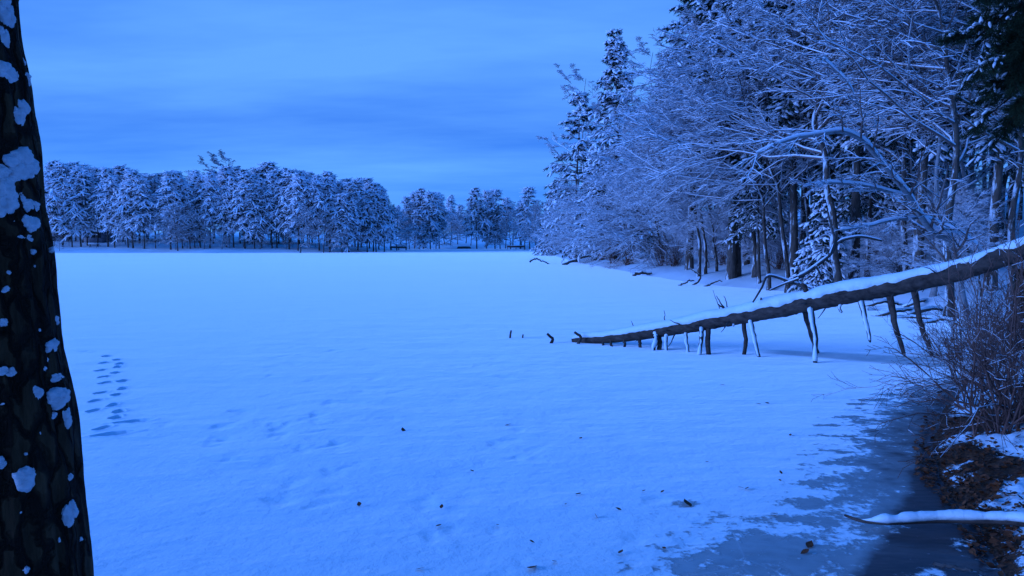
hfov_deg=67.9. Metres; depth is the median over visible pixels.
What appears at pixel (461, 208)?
pine tree
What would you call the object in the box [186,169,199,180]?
pine tree
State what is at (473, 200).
pine tree
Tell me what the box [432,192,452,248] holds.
pine tree
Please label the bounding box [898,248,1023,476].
bare shrub
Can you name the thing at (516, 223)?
bare tree
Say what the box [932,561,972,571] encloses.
bank stick
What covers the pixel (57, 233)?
house
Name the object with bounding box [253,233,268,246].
frosty bush
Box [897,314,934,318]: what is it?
snowy stick
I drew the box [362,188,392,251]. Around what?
pine tree
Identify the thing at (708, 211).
bare tree
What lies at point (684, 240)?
sapling
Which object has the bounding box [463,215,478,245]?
bare tree
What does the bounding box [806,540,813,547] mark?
fallen leaf
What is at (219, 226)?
pine tree
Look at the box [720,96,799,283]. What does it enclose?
hemlock tree
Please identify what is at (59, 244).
frosty bush
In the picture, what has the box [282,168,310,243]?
pine tree
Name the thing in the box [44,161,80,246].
pine tree
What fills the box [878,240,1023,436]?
bare shrub
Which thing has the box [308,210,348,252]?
bare tree
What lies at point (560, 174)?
bare tree
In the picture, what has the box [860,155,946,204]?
pine tree
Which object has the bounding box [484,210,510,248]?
bare tree
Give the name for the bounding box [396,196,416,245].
pine tree
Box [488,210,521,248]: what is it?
bare tree
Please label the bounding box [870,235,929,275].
snowy bush
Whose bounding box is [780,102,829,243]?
bare tree
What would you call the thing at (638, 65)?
bare tree
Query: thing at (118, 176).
pine tree
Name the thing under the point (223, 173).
pine tree
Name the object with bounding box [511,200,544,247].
bare tree
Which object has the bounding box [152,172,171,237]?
pine tree
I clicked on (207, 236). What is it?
frosty bush
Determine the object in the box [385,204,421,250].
bare tree
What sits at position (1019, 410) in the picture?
bare shrub
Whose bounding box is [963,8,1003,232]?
pine tree
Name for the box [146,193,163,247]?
pine tree
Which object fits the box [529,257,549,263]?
bent branch
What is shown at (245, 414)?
lake ice
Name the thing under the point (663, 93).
bare tree
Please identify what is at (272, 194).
pine tree
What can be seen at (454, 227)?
bare tree
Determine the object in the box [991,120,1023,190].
pine tree
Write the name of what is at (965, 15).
bare tree
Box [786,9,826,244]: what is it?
pine tree
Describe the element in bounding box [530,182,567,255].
hemlock tree
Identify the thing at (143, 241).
frosty bush
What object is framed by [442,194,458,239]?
pine tree
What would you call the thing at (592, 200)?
bare tree
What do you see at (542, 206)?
bare tree
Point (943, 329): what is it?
bare shrub
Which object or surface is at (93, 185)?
pine tree
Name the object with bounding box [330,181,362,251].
pine tree
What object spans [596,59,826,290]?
bare tree
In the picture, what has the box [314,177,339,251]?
pine tree
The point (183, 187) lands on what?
pine tree
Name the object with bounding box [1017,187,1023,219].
bare tree
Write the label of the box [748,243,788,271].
snowy bush
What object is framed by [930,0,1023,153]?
pine tree
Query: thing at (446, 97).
sky
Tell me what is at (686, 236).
sapling
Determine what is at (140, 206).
pine tree
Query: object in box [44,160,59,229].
pine tree
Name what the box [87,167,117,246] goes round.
pine tree
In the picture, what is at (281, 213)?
pine tree
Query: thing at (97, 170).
pine tree
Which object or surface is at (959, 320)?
bare shrub
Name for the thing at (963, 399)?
bare shrub
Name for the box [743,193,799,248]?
sapling
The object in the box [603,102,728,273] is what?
bare tree
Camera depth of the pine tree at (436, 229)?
213.91 m
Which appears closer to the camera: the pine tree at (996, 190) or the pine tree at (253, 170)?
the pine tree at (996, 190)
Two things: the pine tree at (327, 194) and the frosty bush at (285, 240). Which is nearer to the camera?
the frosty bush at (285, 240)
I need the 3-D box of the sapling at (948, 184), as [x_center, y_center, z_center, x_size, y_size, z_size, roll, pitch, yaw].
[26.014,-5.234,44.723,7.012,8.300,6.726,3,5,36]
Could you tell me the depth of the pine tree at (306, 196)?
165.26 m
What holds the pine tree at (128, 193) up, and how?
on the ground
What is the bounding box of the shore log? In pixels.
[632,270,651,275]
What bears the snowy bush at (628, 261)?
on the ground
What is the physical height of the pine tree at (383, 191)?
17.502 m
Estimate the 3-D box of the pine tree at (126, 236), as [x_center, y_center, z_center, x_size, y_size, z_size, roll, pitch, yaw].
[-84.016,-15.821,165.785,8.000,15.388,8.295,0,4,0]
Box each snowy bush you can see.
[580,242,607,263]
[591,244,640,266]
[599,227,655,269]
[629,224,702,273]
[646,233,685,266]
[693,229,750,267]
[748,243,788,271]
[847,225,900,271]
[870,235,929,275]
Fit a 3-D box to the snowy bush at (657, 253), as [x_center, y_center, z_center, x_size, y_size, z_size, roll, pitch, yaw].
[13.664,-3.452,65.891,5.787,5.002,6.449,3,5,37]
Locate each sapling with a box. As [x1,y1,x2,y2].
[656,212,701,250]
[661,211,712,267]
[666,203,725,258]
[677,192,727,242]
[680,202,727,260]
[695,177,789,253]
[716,199,777,260]
[741,199,804,264]
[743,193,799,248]
[747,200,809,262]
[798,191,849,252]
[808,170,892,235]
[832,203,932,278]
[846,176,932,264]
[860,168,987,267]
[870,184,942,257]
[884,164,1006,243]
[885,143,1023,255]
[898,187,1007,302]
[909,182,1006,254]
[928,166,989,232]
[941,163,1023,236]
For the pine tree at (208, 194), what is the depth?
162.98 m
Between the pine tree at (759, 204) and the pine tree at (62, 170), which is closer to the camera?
the pine tree at (759, 204)
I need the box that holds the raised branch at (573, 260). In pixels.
[562,254,598,264]
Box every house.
[52,228,70,240]
[83,225,112,242]
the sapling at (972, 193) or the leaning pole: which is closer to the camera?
the sapling at (972, 193)
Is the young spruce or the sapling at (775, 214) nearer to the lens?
the young spruce
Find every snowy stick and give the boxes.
[865,299,900,305]
[867,307,906,313]
[875,307,913,315]
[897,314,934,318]
[902,298,927,306]
[907,306,942,314]
[923,316,961,324]
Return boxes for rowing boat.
[457,246,470,248]
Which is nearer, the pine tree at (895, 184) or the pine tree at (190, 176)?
the pine tree at (895, 184)
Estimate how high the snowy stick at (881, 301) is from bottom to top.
0.441 m
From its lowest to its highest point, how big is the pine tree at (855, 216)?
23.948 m
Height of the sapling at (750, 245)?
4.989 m
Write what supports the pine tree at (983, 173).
on the ground
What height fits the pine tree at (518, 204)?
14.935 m
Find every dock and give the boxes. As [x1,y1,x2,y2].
[390,246,406,249]
[507,245,523,248]
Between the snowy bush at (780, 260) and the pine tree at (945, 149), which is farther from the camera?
the snowy bush at (780, 260)
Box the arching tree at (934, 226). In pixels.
[729,52,991,329]
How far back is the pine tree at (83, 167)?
179.53 m
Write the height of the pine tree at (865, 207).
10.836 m
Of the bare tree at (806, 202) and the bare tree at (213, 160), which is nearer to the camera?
the bare tree at (806, 202)
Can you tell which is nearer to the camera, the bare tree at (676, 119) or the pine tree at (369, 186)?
the bare tree at (676, 119)
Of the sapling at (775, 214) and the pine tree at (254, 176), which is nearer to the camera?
the sapling at (775, 214)
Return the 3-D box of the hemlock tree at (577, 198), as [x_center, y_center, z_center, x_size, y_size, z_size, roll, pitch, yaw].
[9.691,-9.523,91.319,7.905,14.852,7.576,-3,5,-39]
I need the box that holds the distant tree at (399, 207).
[395,205,400,224]
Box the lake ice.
[55,248,1005,575]
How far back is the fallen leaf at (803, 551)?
7.25 m
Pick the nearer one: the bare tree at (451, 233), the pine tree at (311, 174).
the pine tree at (311, 174)
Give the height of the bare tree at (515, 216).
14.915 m
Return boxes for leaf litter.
[912,391,1023,575]
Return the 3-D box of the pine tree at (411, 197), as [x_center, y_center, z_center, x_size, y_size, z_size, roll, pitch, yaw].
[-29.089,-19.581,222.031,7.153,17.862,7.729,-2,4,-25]
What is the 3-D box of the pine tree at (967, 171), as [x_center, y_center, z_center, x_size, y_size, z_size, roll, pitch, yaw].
[22.422,-9.130,42.092,5.589,17.623,6.531,-2,4,-27]
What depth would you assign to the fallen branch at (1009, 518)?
7.68 m
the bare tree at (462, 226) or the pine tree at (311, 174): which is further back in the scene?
the bare tree at (462, 226)
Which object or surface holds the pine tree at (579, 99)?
on the ground
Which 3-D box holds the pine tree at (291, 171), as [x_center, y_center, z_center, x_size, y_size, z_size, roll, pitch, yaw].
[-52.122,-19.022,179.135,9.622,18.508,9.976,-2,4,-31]
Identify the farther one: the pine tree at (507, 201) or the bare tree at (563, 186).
the pine tree at (507, 201)
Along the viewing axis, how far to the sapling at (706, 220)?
65.36 m
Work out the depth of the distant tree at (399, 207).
299.07 m
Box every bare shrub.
[811,280,1017,428]
[862,211,1023,434]
[870,233,1023,409]
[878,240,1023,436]
[886,274,991,360]
[894,259,1023,396]
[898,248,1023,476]
[919,235,1023,382]
[942,270,1010,364]
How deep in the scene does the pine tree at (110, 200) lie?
164.57 m
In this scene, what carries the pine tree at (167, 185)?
on the ground
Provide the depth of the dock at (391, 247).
194.82 m
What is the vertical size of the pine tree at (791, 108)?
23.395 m
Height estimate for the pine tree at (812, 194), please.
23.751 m
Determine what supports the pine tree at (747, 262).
on the ground
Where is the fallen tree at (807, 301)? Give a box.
[509,209,1023,362]
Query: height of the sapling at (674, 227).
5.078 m
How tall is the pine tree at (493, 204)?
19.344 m
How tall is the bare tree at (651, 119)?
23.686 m
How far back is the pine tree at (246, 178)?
161.74 m
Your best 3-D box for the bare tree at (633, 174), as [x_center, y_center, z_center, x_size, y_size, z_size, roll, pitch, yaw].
[10.323,-7.298,49.998,10.352,14.534,13.173,2,4,27]
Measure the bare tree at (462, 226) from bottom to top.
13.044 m
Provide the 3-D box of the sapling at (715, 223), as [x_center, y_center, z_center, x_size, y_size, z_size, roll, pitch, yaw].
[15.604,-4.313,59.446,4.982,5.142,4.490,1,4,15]
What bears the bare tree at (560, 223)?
on the ground
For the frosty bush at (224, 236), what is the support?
on the ground
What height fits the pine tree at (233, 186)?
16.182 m
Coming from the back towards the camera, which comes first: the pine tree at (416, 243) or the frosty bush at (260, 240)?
the pine tree at (416, 243)
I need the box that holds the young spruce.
[781,186,857,292]
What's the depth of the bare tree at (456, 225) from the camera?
238.13 m
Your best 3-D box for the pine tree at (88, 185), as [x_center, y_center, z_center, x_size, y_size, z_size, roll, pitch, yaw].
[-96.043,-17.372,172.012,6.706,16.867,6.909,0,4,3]
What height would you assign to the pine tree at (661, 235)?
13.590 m
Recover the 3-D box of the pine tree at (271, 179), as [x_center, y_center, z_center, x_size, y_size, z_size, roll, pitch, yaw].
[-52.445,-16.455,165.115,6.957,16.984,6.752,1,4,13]
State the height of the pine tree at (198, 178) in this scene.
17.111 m
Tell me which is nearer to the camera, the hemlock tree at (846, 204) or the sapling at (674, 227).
the hemlock tree at (846, 204)
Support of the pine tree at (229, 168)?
on the ground
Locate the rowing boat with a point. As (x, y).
(463, 247)
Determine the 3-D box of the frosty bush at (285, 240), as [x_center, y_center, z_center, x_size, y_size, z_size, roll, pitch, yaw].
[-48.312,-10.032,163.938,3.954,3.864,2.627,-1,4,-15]
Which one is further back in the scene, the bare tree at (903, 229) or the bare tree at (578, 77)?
the bare tree at (578, 77)
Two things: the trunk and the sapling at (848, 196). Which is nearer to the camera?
the trunk
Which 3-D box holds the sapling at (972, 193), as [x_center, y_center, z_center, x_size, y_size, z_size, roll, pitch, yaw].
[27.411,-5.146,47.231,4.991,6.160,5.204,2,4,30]
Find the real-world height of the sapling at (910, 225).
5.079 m
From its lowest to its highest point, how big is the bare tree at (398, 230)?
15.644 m
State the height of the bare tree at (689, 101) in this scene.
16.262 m
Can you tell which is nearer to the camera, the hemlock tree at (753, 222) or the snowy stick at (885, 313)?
the snowy stick at (885, 313)
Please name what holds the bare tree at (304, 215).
on the ground
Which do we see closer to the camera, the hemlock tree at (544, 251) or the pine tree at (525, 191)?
the hemlock tree at (544, 251)
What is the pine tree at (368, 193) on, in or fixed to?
on the ground
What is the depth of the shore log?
60.67 m
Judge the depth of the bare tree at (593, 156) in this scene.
68.63 m
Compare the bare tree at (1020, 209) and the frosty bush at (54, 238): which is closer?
the bare tree at (1020, 209)
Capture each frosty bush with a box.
[51,228,61,245]
[54,238,66,250]
[137,235,148,245]
[159,223,184,249]
[173,228,194,247]
[197,223,216,248]
[212,227,230,246]
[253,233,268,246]
[264,232,278,246]
[278,234,296,246]
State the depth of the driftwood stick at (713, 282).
47.65 m
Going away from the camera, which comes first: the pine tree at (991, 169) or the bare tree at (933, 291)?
the bare tree at (933, 291)
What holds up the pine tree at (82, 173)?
on the ground
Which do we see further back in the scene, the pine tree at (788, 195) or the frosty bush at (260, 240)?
the frosty bush at (260, 240)
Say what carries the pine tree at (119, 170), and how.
on the ground
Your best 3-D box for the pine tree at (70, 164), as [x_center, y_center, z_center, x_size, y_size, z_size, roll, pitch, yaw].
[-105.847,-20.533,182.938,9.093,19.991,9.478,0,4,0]
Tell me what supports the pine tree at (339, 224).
on the ground
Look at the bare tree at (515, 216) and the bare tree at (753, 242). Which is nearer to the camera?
the bare tree at (753, 242)
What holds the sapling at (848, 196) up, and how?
on the ground
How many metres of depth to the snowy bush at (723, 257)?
57.83 m
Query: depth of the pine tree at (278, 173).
175.62 m
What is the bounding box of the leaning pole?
[638,237,650,254]
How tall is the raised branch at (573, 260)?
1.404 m
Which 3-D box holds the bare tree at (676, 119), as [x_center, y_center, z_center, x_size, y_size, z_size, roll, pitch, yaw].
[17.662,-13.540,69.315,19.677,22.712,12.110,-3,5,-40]
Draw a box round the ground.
[53,190,1023,575]
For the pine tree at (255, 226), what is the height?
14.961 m
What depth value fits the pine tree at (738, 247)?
47.88 m
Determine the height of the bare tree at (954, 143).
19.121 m
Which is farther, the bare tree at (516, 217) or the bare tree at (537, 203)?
the bare tree at (516, 217)
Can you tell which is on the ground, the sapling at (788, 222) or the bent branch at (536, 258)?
the sapling at (788, 222)
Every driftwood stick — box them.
[690,268,701,284]
[704,279,721,285]
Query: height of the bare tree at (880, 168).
16.776 m
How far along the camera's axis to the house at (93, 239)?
181.15 m
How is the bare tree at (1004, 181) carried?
on the ground
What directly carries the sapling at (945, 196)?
on the ground
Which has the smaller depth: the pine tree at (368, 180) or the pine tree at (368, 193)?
the pine tree at (368, 193)
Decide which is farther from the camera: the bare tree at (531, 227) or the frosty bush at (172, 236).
the bare tree at (531, 227)
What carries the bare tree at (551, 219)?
on the ground
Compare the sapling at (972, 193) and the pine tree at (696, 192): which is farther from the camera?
the pine tree at (696, 192)
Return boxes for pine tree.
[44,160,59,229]
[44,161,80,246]
[44,172,61,228]
[54,178,89,246]
[55,166,102,246]
[66,161,80,240]
[74,165,93,242]
[79,174,97,244]
[87,167,93,180]
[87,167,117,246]
[87,182,103,244]
[90,167,103,211]
[95,177,128,247]
[106,170,122,237]
[107,180,145,247]
[108,164,129,241]
[109,170,148,247]
[121,168,140,242]
[124,178,157,248]
[138,176,152,242]
[144,174,166,225]
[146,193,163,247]
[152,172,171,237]
[153,170,184,249]
[162,182,199,248]
[163,170,185,206]
[171,175,188,241]
[181,172,215,247]
[181,190,209,247]
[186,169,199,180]
[188,171,201,242]
[197,174,224,247]
[201,171,216,242]
[211,185,236,246]
[214,167,234,243]
[216,176,244,247]
[217,166,233,241]
[223,173,261,248]
[225,168,243,242]
[235,169,249,243]
[236,183,273,248]
[238,172,267,243]
[246,178,272,247]
[250,167,267,241]
[257,161,280,241]
[257,173,284,247]
[263,182,287,247]
[266,169,292,243]
[267,171,303,248]
[282,168,300,243]
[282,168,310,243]
[285,172,315,250]
[296,195,318,247]
[302,174,329,250]
[307,172,316,242]
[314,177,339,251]
[315,170,335,245]
[319,176,336,245]
[323,193,357,252]
[327,180,354,241]
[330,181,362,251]
[338,177,358,211]
[344,178,369,249]
[353,189,382,251]
[360,177,373,247]
[360,182,390,250]
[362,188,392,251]
[370,195,398,251]
[377,184,395,249]
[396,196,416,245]
[403,190,419,248]
[408,188,434,248]
[408,209,429,248]
[416,190,446,248]
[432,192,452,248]
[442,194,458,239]
[452,204,466,235]
[461,187,490,248]
[474,189,498,248]
[478,188,512,248]
[499,197,514,247]
[515,186,541,248]
[515,200,525,248]
[542,90,604,261]
[641,0,718,269]
[646,167,693,249]
[653,0,794,279]
[668,168,720,254]
[672,0,805,276]
[714,20,786,265]
[720,168,787,247]
[731,0,850,285]
[769,0,944,278]
[776,181,800,228]
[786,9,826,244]
[788,164,814,236]
[795,8,874,261]
[837,165,883,226]
[841,1,1000,268]
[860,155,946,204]
[879,2,975,264]
[911,0,1023,290]
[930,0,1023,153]
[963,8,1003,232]
[969,138,1020,243]
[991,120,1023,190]
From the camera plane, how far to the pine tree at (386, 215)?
168.13 m
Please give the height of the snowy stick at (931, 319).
0.350 m
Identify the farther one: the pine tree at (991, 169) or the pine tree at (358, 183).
the pine tree at (358, 183)
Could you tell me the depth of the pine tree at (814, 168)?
48.01 m
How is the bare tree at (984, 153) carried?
on the ground
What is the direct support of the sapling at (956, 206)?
on the ground
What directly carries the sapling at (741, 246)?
on the ground
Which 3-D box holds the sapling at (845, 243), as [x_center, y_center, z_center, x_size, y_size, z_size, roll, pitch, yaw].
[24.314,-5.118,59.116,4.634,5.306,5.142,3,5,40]
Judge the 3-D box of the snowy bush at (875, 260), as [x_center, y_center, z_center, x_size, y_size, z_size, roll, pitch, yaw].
[21.248,-2.162,44.787,3.978,3.439,4.434,1,4,13]
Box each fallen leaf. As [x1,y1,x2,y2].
[800,549,808,553]
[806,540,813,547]
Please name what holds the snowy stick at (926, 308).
on the ground
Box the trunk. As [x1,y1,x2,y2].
[0,0,93,575]
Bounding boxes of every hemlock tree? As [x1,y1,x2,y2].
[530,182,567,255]
[561,147,610,261]
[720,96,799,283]
[815,71,919,276]
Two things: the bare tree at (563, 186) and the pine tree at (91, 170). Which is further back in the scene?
the pine tree at (91, 170)
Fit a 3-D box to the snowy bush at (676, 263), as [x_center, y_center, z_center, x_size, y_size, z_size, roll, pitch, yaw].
[13.096,-2.939,62.883,4.340,3.752,4.837,2,4,28]
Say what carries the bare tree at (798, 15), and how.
on the ground
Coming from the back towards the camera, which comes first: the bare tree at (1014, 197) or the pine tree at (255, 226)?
the pine tree at (255, 226)
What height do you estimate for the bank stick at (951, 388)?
0.132 m
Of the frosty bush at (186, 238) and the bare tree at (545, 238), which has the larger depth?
the frosty bush at (186, 238)
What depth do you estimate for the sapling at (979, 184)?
44.18 m
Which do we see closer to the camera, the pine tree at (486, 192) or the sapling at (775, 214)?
the sapling at (775, 214)
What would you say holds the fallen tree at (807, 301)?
on the ground
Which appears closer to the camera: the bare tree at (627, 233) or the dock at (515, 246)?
the bare tree at (627, 233)
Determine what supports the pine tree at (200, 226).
on the ground
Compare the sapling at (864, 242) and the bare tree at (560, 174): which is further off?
the bare tree at (560, 174)
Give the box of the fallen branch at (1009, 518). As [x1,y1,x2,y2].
[844,509,1023,526]
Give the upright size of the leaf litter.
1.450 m
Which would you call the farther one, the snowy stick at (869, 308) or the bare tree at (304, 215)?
the bare tree at (304, 215)
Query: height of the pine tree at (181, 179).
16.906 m
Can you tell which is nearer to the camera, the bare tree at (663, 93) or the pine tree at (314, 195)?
the bare tree at (663, 93)
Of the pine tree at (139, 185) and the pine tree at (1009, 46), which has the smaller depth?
the pine tree at (1009, 46)
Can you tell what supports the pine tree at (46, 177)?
on the ground
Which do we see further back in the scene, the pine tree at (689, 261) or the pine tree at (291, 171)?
the pine tree at (291, 171)
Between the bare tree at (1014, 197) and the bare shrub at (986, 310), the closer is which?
the bare shrub at (986, 310)
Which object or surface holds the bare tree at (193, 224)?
on the ground
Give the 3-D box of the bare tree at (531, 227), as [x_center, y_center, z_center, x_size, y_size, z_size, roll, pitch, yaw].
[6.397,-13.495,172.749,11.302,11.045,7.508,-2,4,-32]
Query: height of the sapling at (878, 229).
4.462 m
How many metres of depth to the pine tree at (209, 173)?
177.00 m
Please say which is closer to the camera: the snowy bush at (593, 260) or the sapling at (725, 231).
the sapling at (725, 231)
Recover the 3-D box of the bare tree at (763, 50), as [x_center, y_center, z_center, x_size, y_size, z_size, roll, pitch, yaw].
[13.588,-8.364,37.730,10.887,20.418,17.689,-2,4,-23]
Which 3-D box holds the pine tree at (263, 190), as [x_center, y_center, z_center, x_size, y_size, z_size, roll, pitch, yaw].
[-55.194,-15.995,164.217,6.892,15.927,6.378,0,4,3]
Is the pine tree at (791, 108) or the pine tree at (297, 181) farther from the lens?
the pine tree at (297, 181)
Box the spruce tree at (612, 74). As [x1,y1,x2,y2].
[564,28,665,263]
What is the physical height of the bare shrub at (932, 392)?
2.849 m
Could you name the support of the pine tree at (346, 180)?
on the ground
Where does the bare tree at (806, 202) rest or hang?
on the ground
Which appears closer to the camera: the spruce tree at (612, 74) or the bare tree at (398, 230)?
the spruce tree at (612, 74)
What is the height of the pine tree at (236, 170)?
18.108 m
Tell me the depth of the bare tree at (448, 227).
241.31 m
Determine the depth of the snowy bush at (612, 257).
79.69 m
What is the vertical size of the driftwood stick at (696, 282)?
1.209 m
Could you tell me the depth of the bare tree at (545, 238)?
125.35 m
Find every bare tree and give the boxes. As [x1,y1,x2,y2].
[150,204,190,250]
[165,201,202,248]
[184,149,253,176]
[284,204,322,252]
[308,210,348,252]
[385,195,415,245]
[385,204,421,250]
[391,217,416,248]
[427,214,457,244]
[439,209,459,243]
[441,214,466,243]
[447,215,463,244]
[448,206,475,242]
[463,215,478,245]
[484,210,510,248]
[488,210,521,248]
[500,201,531,248]
[500,202,519,244]
[509,209,532,249]
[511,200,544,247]
[520,205,545,242]
[526,184,602,260]
[530,206,569,255]
[531,200,557,233]
[533,162,586,245]
[535,63,622,172]
[542,199,573,243]
[546,173,608,237]
[548,172,645,268]
[562,141,698,275]
[569,131,687,250]
[590,63,739,276]
[594,0,821,277]
[596,36,671,221]
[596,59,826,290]
[599,1,868,292]
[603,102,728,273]
[611,0,959,282]
[616,1,831,245]
[624,148,784,271]
[636,50,752,175]
[651,21,693,261]
[663,42,715,253]
[714,0,1006,205]
[739,0,1023,316]
[748,0,972,270]
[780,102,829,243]
[799,7,895,261]
[817,0,1023,299]
[824,0,1019,296]
[867,1,983,254]
[943,1,1002,63]
[943,10,1011,245]
[962,8,986,229]
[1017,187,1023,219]
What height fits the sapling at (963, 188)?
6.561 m
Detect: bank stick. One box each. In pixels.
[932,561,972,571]
[937,385,962,392]
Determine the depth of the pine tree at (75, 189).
166.45 m
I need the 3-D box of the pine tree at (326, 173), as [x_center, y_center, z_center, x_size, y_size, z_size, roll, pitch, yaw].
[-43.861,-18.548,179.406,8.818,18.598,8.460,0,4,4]
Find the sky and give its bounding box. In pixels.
[19,0,1022,233]
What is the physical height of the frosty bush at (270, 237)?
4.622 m
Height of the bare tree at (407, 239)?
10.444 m
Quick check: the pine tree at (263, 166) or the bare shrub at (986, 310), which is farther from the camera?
the pine tree at (263, 166)
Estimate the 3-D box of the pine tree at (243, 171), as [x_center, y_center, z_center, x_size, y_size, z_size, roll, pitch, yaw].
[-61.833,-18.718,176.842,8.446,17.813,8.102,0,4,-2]
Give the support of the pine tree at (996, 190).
on the ground
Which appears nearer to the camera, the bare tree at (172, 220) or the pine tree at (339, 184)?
the bare tree at (172, 220)
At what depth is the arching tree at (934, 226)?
23.05 m
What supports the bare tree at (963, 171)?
on the ground
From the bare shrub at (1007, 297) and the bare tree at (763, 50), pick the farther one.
the bare tree at (763, 50)
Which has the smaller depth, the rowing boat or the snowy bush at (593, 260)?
the snowy bush at (593, 260)
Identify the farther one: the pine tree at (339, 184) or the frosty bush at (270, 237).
the pine tree at (339, 184)
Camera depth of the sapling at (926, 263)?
30.85 m
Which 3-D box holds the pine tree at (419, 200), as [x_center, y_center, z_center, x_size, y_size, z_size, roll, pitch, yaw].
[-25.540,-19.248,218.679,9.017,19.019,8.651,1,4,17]
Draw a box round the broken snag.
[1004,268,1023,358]
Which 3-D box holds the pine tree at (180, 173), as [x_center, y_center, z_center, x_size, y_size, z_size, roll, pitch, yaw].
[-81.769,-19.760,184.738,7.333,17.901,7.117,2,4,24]
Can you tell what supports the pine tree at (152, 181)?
on the ground
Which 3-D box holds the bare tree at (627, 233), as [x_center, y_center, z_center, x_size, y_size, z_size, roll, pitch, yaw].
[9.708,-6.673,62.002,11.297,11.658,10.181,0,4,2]
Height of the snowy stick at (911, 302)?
0.470 m
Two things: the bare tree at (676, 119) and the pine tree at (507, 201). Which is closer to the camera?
the bare tree at (676, 119)
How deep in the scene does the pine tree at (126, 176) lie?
179.02 m

